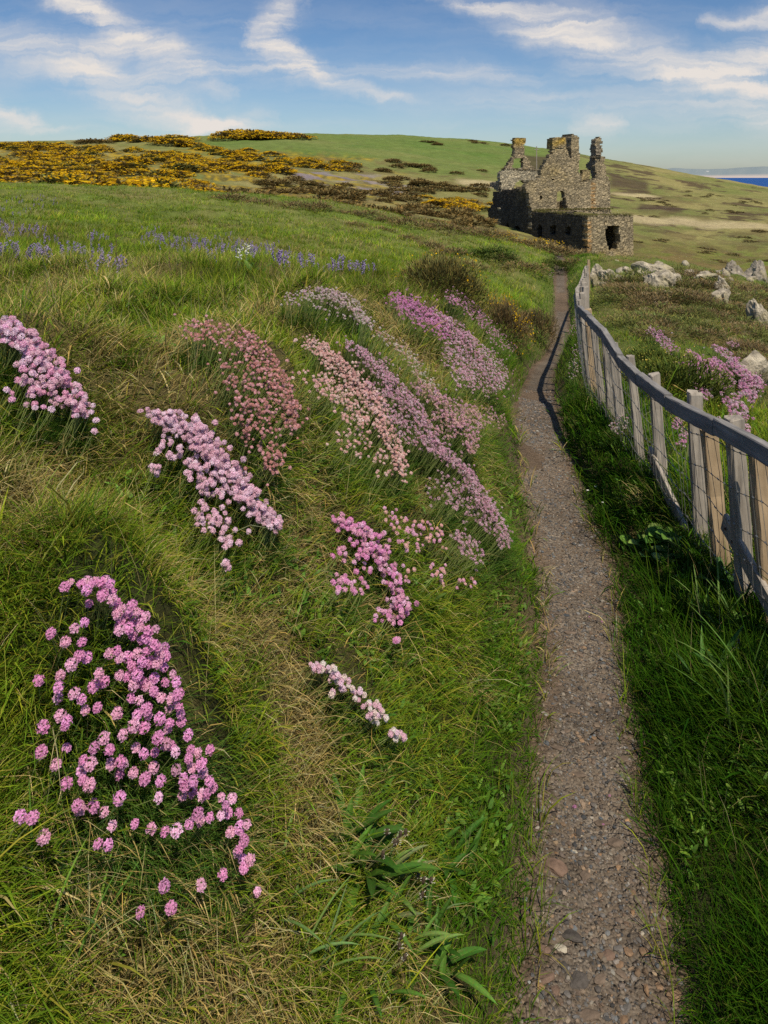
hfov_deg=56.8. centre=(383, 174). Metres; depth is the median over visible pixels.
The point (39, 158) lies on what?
gorse bush
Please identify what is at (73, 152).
gorse bush
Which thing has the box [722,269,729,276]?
rock
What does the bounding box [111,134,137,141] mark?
gorse bush
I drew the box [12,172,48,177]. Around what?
gorse bush
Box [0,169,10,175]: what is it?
gorse bush
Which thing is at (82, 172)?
gorse bush
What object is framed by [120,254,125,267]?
bluebell
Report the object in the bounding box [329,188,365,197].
heather bush
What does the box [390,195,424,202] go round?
heather bush
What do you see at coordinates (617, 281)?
scrub bush
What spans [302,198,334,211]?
gorse bush
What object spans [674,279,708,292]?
scrub bush
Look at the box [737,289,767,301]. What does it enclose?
scrub bush
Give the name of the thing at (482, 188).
heather bush
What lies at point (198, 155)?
gorse bush
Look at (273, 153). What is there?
gorse bush
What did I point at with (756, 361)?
rock outcrop
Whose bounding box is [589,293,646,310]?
scrub bush
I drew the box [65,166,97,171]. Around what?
gorse bush
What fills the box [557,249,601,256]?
gorse bush
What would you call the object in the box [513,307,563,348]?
gorse bush
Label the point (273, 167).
gorse bush
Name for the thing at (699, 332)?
scrub bush
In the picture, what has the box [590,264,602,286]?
rock outcrop
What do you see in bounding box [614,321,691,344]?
scrub bush
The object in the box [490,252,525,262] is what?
gorse bush
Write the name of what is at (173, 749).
thrift clump
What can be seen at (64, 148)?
gorse bush
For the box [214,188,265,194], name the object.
heather bush
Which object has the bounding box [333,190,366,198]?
heather bush
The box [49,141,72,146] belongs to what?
gorse bush
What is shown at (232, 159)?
gorse bush
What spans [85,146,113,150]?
gorse bush
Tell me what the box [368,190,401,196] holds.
heather bush
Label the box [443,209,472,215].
heather bush
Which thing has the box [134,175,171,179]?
gorse bush
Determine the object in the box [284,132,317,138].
gorse bush
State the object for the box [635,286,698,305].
scrub bush
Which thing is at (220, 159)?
gorse bush
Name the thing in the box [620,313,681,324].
scrub bush
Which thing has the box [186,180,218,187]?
gorse bush
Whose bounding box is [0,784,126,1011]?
broad grass tuft
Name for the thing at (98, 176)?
gorse bush
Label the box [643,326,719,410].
thrift clump
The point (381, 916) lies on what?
ribwort plantain
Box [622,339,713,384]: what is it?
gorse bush
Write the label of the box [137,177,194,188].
gorse bush
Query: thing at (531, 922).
stone
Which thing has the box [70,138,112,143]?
heather bush
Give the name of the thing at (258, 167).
gorse bush
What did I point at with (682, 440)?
thrift clump
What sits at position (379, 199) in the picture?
heather bush
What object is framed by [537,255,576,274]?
gorse bush
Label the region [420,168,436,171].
heather bush
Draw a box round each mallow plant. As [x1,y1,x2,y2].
[619,523,679,556]
[651,537,679,564]
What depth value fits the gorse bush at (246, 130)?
347.06 m
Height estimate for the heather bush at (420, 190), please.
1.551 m
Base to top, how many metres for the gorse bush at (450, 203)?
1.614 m
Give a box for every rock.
[682,260,689,266]
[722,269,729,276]
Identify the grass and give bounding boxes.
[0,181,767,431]
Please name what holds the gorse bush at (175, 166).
on the ground at (684, 225)
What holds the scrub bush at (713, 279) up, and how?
on the ground at (684, 225)
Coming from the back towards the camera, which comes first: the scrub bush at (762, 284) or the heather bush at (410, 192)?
the heather bush at (410, 192)
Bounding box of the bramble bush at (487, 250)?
[457,244,521,264]
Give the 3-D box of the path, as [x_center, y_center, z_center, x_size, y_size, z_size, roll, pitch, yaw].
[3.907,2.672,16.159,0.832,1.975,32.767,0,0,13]
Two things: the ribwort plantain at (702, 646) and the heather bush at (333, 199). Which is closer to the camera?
the ribwort plantain at (702, 646)
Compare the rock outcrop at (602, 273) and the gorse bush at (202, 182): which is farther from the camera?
the gorse bush at (202, 182)
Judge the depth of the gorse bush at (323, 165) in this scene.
216.26 m
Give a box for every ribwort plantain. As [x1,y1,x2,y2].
[319,764,440,951]
[333,894,426,1023]
[385,831,463,955]
[400,863,497,1012]
[430,817,485,910]
[669,624,747,700]
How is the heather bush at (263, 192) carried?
on the ground at (684, 225)
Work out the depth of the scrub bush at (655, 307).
12.13 m
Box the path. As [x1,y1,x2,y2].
[502,255,698,1023]
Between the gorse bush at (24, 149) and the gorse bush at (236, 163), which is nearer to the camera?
the gorse bush at (236, 163)
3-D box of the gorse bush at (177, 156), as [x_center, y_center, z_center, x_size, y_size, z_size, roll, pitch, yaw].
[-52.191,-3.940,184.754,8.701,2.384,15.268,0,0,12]
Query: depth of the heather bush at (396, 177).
201.62 m
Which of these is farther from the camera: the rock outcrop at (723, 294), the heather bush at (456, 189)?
the heather bush at (456, 189)
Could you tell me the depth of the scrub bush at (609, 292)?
14.05 m
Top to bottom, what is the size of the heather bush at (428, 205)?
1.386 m
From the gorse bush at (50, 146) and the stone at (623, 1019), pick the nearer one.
the stone at (623, 1019)
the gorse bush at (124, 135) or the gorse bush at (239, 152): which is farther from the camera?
the gorse bush at (124, 135)
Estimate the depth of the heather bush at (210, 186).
75.77 m
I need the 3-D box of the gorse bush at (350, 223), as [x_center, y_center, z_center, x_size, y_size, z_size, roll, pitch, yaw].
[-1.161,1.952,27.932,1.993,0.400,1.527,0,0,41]
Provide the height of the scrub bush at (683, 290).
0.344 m
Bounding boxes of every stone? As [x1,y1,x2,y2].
[526,918,534,924]
[526,943,532,951]
[538,971,554,983]
[541,945,550,953]
[543,857,567,876]
[551,745,566,750]
[551,985,559,995]
[554,944,566,952]
[559,961,567,972]
[562,929,582,942]
[564,631,576,633]
[564,708,577,712]
[564,990,570,997]
[570,970,588,989]
[572,772,586,777]
[579,870,590,880]
[579,1008,599,1021]
[584,701,594,706]
[584,745,595,750]
[587,996,598,1001]
[594,820,610,826]
[594,973,606,984]
[598,693,605,698]
[603,949,614,960]
[608,837,623,847]
[613,944,623,952]
[615,917,622,923]
[615,968,626,978]
[616,960,622,968]
[617,854,622,861]
[618,755,636,762]
[620,1015,627,1023]
[622,1003,631,1014]
[624,947,632,956]
[639,947,648,956]
[655,981,662,989]
[657,992,664,1000]
[666,990,680,1000]
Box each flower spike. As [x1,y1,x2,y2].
[235,248,243,265]
[244,243,250,265]
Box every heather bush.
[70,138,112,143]
[188,184,224,191]
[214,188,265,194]
[217,185,239,190]
[230,187,273,194]
[238,187,281,195]
[251,178,276,183]
[255,181,275,185]
[257,185,279,189]
[268,188,299,193]
[271,178,296,185]
[283,174,306,180]
[286,186,312,193]
[287,177,300,182]
[296,180,328,187]
[297,185,318,189]
[299,192,325,199]
[302,195,358,204]
[303,187,339,193]
[317,187,336,195]
[319,186,347,191]
[324,198,361,205]
[327,184,348,189]
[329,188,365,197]
[331,192,367,200]
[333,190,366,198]
[336,182,352,185]
[341,191,366,199]
[344,188,373,194]
[346,199,366,204]
[364,188,389,194]
[367,204,420,218]
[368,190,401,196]
[373,194,399,196]
[375,197,393,202]
[376,167,395,172]
[380,180,404,182]
[381,176,403,180]
[382,187,412,190]
[386,182,403,185]
[387,194,405,200]
[389,164,404,167]
[389,206,418,213]
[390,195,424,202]
[395,202,427,209]
[397,162,416,166]
[397,187,428,192]
[401,191,419,195]
[402,202,443,210]
[409,180,430,185]
[410,179,438,185]
[414,207,434,214]
[414,208,450,215]
[415,163,432,167]
[416,211,436,216]
[418,217,451,222]
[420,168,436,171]
[422,185,449,189]
[423,187,436,193]
[432,213,462,219]
[434,181,451,186]
[438,184,464,187]
[440,205,472,212]
[440,207,478,216]
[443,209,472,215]
[443,217,488,227]
[447,218,472,226]
[448,187,467,192]
[449,171,463,174]
[459,186,478,190]
[461,205,480,214]
[464,214,497,222]
[464,215,498,227]
[470,183,489,187]
[471,192,488,196]
[475,187,490,192]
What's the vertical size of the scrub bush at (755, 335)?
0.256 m
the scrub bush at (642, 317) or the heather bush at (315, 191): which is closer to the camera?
the scrub bush at (642, 317)
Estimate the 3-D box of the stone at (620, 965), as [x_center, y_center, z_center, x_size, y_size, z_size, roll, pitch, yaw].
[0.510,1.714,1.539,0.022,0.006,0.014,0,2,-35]
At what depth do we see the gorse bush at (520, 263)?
19.93 m
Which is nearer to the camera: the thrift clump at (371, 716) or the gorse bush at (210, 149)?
the thrift clump at (371, 716)
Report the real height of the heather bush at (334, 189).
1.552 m
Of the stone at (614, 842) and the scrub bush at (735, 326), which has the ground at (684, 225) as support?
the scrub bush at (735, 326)
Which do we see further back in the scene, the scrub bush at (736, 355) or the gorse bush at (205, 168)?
the gorse bush at (205, 168)
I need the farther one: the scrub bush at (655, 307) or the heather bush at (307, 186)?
the heather bush at (307, 186)
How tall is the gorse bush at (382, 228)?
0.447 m
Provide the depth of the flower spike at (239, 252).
5.52 m
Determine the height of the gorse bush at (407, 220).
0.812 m
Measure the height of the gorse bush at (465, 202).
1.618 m
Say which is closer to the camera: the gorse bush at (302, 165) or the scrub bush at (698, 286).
the scrub bush at (698, 286)
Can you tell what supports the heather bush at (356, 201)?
on the ground at (684, 225)
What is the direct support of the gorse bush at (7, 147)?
on the ground at (684, 225)
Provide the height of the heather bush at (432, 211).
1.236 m
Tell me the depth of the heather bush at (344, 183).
165.08 m
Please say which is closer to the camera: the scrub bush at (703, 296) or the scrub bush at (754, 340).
the scrub bush at (754, 340)
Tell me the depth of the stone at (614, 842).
1.81 m
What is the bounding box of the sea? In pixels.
[718,178,767,186]
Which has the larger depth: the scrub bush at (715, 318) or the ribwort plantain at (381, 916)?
the scrub bush at (715, 318)
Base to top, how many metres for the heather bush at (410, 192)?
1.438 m
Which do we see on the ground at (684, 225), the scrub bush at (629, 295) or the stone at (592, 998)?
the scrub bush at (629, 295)
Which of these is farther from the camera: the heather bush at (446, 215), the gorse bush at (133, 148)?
the gorse bush at (133, 148)
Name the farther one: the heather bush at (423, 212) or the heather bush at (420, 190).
the heather bush at (420, 190)
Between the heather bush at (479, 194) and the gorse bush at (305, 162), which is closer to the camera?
the heather bush at (479, 194)
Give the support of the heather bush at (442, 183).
on the ground at (684, 225)
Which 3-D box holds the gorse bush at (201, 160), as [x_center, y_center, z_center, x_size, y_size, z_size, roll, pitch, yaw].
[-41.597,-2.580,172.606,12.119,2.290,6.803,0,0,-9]
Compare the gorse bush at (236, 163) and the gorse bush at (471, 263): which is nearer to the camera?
the gorse bush at (471, 263)
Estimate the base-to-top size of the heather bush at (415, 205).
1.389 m
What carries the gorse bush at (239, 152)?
on the ground at (684, 225)
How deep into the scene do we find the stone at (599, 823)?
1.88 m
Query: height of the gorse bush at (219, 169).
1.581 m
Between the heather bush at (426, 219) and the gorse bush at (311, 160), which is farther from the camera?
the gorse bush at (311, 160)
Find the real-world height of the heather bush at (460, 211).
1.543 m
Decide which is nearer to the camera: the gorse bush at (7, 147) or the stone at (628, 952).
the stone at (628, 952)
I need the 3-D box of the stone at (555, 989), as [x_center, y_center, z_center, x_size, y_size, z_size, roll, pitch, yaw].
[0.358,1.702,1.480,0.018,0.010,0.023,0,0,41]
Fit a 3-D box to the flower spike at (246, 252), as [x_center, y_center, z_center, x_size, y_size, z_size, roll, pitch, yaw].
[-1.062,0.628,5.519,0.040,0.193,0.053,0,0,45]
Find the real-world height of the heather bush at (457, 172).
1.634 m
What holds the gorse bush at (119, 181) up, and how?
on the ground at (684, 225)
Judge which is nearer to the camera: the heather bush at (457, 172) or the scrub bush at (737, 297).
the scrub bush at (737, 297)
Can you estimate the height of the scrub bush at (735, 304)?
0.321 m
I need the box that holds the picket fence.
[573,259,767,633]
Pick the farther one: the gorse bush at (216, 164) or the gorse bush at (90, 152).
the gorse bush at (90, 152)
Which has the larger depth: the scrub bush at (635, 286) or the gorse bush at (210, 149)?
the gorse bush at (210, 149)
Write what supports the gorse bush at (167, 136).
on the ground at (684, 225)
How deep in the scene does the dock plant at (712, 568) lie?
2.67 m
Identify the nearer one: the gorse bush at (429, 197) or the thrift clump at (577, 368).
the thrift clump at (577, 368)
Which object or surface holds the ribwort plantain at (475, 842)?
on the ground at (684, 225)
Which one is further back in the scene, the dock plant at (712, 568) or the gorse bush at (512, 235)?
the gorse bush at (512, 235)
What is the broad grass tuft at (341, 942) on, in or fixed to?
on the ground at (684, 225)
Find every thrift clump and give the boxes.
[0,315,119,481]
[1,575,284,999]
[128,406,315,621]
[164,313,316,532]
[271,286,393,355]
[278,334,424,523]
[295,649,423,809]
[317,511,428,688]
[336,336,456,493]
[363,325,453,413]
[373,506,485,635]
[377,288,461,362]
[400,381,515,483]
[408,425,530,613]
[417,299,519,417]
[439,286,519,367]
[563,341,584,393]
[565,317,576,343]
[596,415,630,447]
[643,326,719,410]
[670,417,687,455]
[685,350,738,397]
[703,344,767,441]
[725,340,740,352]
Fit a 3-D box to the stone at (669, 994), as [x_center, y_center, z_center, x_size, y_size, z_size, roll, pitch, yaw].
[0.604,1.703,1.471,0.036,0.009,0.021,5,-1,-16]
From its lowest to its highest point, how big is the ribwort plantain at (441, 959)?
0.120 m
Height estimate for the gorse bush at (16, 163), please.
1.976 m
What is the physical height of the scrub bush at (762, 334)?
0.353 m
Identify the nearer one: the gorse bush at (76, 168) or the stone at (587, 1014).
the stone at (587, 1014)
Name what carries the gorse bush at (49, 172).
on the ground at (684, 225)
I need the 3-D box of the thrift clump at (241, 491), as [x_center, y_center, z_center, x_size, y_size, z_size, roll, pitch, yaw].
[-0.414,0.786,1.719,0.439,0.441,0.412,0,0,23]
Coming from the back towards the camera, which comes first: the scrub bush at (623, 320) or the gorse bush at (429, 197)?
the gorse bush at (429, 197)
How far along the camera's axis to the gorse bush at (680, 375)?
5.02 m
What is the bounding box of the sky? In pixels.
[0,0,767,168]
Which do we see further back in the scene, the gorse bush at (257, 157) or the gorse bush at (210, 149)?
the gorse bush at (210, 149)
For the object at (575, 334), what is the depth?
9.49 m
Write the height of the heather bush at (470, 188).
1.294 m
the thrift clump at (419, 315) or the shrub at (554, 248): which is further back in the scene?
the shrub at (554, 248)
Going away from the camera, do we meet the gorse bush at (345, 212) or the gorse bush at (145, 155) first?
the gorse bush at (345, 212)
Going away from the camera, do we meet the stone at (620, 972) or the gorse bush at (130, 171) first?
the stone at (620, 972)
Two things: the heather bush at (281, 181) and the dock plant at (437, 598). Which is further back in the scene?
the heather bush at (281, 181)
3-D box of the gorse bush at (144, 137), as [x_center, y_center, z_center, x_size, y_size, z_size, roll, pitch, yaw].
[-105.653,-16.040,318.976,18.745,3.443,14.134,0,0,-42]
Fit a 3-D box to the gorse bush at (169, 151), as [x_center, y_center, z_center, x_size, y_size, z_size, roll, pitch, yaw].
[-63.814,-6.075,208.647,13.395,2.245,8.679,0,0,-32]
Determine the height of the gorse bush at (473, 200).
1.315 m
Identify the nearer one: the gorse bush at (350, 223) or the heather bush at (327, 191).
the gorse bush at (350, 223)
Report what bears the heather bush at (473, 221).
on the ground at (684, 225)
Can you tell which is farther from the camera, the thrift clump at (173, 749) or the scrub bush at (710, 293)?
the scrub bush at (710, 293)
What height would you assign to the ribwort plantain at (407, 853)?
0.160 m
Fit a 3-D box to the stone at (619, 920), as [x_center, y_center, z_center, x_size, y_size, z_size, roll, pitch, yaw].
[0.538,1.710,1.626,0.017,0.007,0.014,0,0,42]
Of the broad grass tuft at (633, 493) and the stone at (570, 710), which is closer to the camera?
the stone at (570, 710)
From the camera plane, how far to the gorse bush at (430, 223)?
33.41 m
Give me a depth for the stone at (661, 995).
1.47 m
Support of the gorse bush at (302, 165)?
on the ground at (684, 225)
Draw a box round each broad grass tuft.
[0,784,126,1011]
[57,798,144,978]
[277,780,398,992]
[616,481,646,505]
[671,607,767,742]
[672,558,752,627]
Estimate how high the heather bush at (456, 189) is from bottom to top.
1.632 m
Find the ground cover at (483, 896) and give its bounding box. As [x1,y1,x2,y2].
[5,262,767,1006]
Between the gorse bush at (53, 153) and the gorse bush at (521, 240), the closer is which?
the gorse bush at (521, 240)
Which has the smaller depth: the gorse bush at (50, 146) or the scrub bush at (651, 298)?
the scrub bush at (651, 298)
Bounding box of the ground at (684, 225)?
[0,133,767,1023]
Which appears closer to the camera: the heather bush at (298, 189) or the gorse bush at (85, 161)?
the heather bush at (298, 189)
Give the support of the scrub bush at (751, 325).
on the ground at (684, 225)
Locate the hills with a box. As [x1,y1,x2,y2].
[668,166,767,177]
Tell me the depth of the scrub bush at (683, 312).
11.12 m
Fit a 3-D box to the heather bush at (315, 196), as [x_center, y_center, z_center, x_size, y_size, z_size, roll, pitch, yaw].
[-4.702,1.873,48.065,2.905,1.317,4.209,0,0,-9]
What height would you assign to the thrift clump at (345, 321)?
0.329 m
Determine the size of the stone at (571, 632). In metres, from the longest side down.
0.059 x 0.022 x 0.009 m
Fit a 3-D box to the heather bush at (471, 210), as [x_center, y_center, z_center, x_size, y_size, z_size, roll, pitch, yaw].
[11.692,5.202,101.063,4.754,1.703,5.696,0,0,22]
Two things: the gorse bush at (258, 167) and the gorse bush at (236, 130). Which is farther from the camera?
the gorse bush at (236, 130)
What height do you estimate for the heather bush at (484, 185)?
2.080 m
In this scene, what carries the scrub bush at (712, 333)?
on the ground at (684, 225)
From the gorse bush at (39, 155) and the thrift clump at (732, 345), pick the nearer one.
the thrift clump at (732, 345)
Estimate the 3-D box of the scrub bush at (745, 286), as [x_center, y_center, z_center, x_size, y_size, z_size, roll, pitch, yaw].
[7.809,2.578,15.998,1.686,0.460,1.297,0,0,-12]
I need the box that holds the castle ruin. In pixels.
[488,134,633,256]
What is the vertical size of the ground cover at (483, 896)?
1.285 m
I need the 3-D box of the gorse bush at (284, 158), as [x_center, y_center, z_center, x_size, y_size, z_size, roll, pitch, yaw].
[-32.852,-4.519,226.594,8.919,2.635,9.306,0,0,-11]
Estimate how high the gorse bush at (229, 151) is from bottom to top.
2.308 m
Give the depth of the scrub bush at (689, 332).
9.54 m
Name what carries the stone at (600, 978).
on the path
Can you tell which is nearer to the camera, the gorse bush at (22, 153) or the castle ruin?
the castle ruin
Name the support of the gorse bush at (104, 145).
on the ground at (684, 225)
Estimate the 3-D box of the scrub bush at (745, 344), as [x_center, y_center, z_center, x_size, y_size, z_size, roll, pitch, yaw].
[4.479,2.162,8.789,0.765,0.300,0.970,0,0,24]
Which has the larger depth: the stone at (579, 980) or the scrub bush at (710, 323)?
the scrub bush at (710, 323)
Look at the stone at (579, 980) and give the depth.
1.50 m
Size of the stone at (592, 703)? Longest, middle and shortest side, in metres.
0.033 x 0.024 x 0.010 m
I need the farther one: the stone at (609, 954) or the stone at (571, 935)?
the stone at (571, 935)
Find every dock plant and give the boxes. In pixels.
[415,577,447,617]
[697,557,733,589]
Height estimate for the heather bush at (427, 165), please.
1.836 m
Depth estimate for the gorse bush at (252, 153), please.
250.56 m
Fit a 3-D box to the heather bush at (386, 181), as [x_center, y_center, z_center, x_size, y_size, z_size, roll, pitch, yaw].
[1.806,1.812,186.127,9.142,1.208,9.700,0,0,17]
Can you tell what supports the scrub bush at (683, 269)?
on the ground at (684, 225)
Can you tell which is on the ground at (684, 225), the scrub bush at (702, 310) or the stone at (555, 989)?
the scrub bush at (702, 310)
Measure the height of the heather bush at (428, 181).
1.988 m
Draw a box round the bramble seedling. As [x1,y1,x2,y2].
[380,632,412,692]
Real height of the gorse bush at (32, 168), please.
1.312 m
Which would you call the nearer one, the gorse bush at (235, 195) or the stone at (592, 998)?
the stone at (592, 998)
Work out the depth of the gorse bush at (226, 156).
217.46 m
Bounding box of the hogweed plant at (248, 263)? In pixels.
[241,258,271,273]
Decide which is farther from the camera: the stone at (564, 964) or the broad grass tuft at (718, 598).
the broad grass tuft at (718, 598)
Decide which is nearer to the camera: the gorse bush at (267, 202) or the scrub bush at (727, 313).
the scrub bush at (727, 313)
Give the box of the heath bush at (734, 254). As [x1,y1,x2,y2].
[724,252,740,255]
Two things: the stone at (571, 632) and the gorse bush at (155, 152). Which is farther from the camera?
the gorse bush at (155, 152)
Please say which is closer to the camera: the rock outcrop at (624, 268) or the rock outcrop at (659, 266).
the rock outcrop at (659, 266)
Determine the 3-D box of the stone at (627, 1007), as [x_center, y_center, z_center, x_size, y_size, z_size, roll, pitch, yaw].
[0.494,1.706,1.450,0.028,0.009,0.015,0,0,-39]
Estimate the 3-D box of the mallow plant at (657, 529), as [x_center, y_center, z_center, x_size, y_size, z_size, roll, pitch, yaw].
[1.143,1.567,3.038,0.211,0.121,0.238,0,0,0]
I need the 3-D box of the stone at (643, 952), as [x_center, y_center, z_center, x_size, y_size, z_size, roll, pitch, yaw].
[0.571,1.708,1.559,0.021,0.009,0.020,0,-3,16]
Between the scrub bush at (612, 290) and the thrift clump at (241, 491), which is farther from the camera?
the scrub bush at (612, 290)
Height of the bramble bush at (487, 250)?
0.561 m
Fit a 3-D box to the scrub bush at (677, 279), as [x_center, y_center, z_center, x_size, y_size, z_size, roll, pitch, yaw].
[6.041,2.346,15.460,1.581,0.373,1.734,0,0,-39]
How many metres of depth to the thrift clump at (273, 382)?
1.96 m
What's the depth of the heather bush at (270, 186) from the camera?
112.27 m
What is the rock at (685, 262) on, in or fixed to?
on the ground at (684, 225)
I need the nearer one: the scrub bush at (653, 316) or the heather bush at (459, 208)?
the scrub bush at (653, 316)
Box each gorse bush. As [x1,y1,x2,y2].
[0,145,24,149]
[0,160,28,167]
[0,165,29,172]
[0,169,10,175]
[0,169,24,175]
[0,175,33,182]
[5,151,45,156]
[7,160,32,164]
[8,148,39,155]
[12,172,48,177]
[15,157,54,160]
[17,140,35,143]
[17,165,62,172]
[19,154,56,158]
[22,161,53,167]
[25,173,96,184]
[28,141,47,145]
[28,144,47,149]
[34,171,58,178]
[42,144,71,149]
[44,165,72,171]
[45,162,65,166]
[46,151,65,156]
[48,159,64,162]
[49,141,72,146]
[49,145,80,152]
[49,154,88,160]
[52,172,91,177]
[53,157,70,161]
[55,150,82,156]
[55,180,118,185]
[59,161,84,167]
[59,170,90,174]
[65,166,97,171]
[66,169,116,178]
[73,165,103,170]
[74,158,101,165]
[76,145,95,149]
[78,155,100,159]
[80,150,106,155]
[81,177,161,186]
[82,175,108,178]
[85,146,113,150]
[86,144,112,148]
[92,160,141,169]
[93,147,116,152]
[93,161,122,170]
[105,134,137,141]
[108,168,149,174]
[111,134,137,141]
[111,155,138,162]
[117,157,147,163]
[118,146,145,152]
[120,162,151,169]
[122,180,158,186]
[129,135,161,141]
[133,156,156,163]
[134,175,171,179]
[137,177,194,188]
[138,150,175,155]
[140,153,159,159]
[140,169,190,177]
[144,169,183,177]
[146,137,191,144]
[147,135,186,140]
[148,156,168,161]
[153,150,185,155]
[155,153,182,161]
[156,161,202,171]
[161,161,215,171]
[162,158,189,166]
[163,134,201,139]
[167,155,192,160]
[171,155,197,158]
[172,170,198,177]
[173,177,203,181]
[182,159,203,162]
[186,141,202,146]
[186,153,206,157]
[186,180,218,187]
[189,143,209,148]
[189,186,228,191]
[190,146,219,150]
[195,159,226,167]
[201,148,217,151]
[202,145,223,150]
[203,166,229,172]
[203,190,257,202]
[204,162,233,168]
[208,130,246,139]
[208,151,233,155]
[210,158,231,161]
[213,150,247,154]
[217,150,236,154]
[219,155,253,160]
[220,155,242,161]
[221,158,239,161]
[223,161,250,168]
[225,128,243,132]
[225,163,266,170]
[230,132,254,138]
[236,131,280,138]
[237,164,270,171]
[238,129,264,137]
[238,147,259,151]
[239,195,286,205]
[240,154,269,160]
[241,151,259,155]
[242,170,278,178]
[244,132,286,139]
[257,131,294,139]
[257,151,286,156]
[259,162,295,167]
[260,165,298,172]
[261,159,296,164]
[267,167,294,172]
[272,200,319,211]
[275,157,292,163]
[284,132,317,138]
[292,164,318,167]
[294,161,316,166]
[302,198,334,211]
[303,158,322,163]
[311,162,330,168]
[324,165,359,171]
[326,159,344,164]
[328,160,361,165]
[336,208,369,217]
[346,220,369,227]
[347,209,387,219]
[368,224,397,232]
[374,215,406,222]
[385,214,430,229]
[391,247,492,309]
[394,234,423,243]
[413,220,444,227]
[414,195,434,198]
[416,238,447,251]
[420,198,454,207]
[421,198,457,208]
[421,220,476,234]
[429,245,475,256]
[439,266,500,314]
[444,204,479,210]
[452,200,482,208]
[456,225,480,231]
[459,198,483,204]
[460,259,499,273]
[465,227,507,241]
[475,205,489,211]
[477,292,534,354]
[488,230,525,242]
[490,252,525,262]
[500,260,550,276]
[508,238,538,247]
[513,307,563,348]
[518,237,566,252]
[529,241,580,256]
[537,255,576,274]
[551,245,580,254]
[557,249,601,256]
[557,256,583,268]
[621,345,753,412]
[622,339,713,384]
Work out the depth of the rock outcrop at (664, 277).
14.97 m
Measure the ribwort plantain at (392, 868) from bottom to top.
0.195 m
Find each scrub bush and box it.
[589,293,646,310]
[590,286,648,303]
[592,276,642,288]
[592,281,633,299]
[593,285,644,297]
[594,313,651,328]
[595,271,642,288]
[598,314,664,331]
[600,313,672,328]
[603,307,681,325]
[606,286,681,307]
[610,281,660,298]
[611,309,687,331]
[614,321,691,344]
[617,281,659,292]
[619,266,652,281]
[619,324,692,339]
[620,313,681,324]
[621,311,673,326]
[622,290,677,313]
[623,299,678,312]
[626,307,688,317]
[627,284,695,304]
[628,317,693,341]
[628,327,679,344]
[629,274,695,287]
[632,271,700,289]
[632,301,689,312]
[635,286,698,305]
[635,313,684,329]
[644,288,700,305]
[644,314,694,337]
[647,306,719,322]
[653,305,701,319]
[655,323,714,341]
[659,287,716,305]
[664,291,707,304]
[667,263,693,275]
[667,302,719,324]
[668,292,736,312]
[671,313,731,335]
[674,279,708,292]
[675,268,730,280]
[675,279,705,290]
[678,272,728,289]
[680,277,734,292]
[680,297,730,311]
[682,325,740,345]
[683,324,716,341]
[688,320,730,340]
[690,289,741,301]
[691,275,742,294]
[692,300,746,318]
[692,322,753,337]
[694,275,736,292]
[695,313,736,325]
[700,296,746,313]
[701,268,736,281]
[703,292,760,304]
[704,319,758,337]
[706,300,745,309]
[710,278,758,294]
[710,289,750,302]
[710,310,744,319]
[713,313,767,329]
[717,334,767,347]
[719,323,767,343]
[719,336,767,353]
[721,337,767,354]
[723,320,767,341]
[724,350,767,360]
[725,348,767,360]
[727,320,767,344]
[730,289,760,304]
[730,370,767,389]
[732,290,767,300]
[735,281,767,294]
[735,330,767,342]
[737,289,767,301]
[741,280,767,292]
[742,294,767,307]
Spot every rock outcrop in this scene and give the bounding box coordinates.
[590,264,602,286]
[598,269,614,280]
[622,266,634,275]
[631,261,674,274]
[643,269,676,288]
[673,273,681,283]
[694,271,717,278]
[711,288,730,303]
[714,276,729,289]
[722,260,736,273]
[731,265,745,274]
[731,350,767,385]
[741,275,757,279]
[744,260,767,281]
[745,298,767,325]
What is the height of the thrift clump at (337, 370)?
0.674 m
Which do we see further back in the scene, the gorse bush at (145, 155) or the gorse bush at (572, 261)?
the gorse bush at (145, 155)
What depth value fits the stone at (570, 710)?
2.24 m
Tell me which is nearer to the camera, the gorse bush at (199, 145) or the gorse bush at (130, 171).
the gorse bush at (130, 171)
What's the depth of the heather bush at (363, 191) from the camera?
134.65 m
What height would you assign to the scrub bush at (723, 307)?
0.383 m
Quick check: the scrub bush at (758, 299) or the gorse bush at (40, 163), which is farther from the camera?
the gorse bush at (40, 163)
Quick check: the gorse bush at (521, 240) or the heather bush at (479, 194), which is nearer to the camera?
the gorse bush at (521, 240)
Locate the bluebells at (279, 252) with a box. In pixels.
[0,195,375,273]
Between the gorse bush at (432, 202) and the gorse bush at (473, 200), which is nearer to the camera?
the gorse bush at (432, 202)
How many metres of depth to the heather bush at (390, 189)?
163.59 m
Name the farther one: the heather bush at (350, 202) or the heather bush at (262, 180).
the heather bush at (262, 180)
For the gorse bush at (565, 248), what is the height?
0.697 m
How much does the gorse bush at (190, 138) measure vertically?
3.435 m
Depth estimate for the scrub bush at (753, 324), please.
11.29 m
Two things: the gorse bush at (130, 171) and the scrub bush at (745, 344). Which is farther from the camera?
the gorse bush at (130, 171)
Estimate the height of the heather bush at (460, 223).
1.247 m

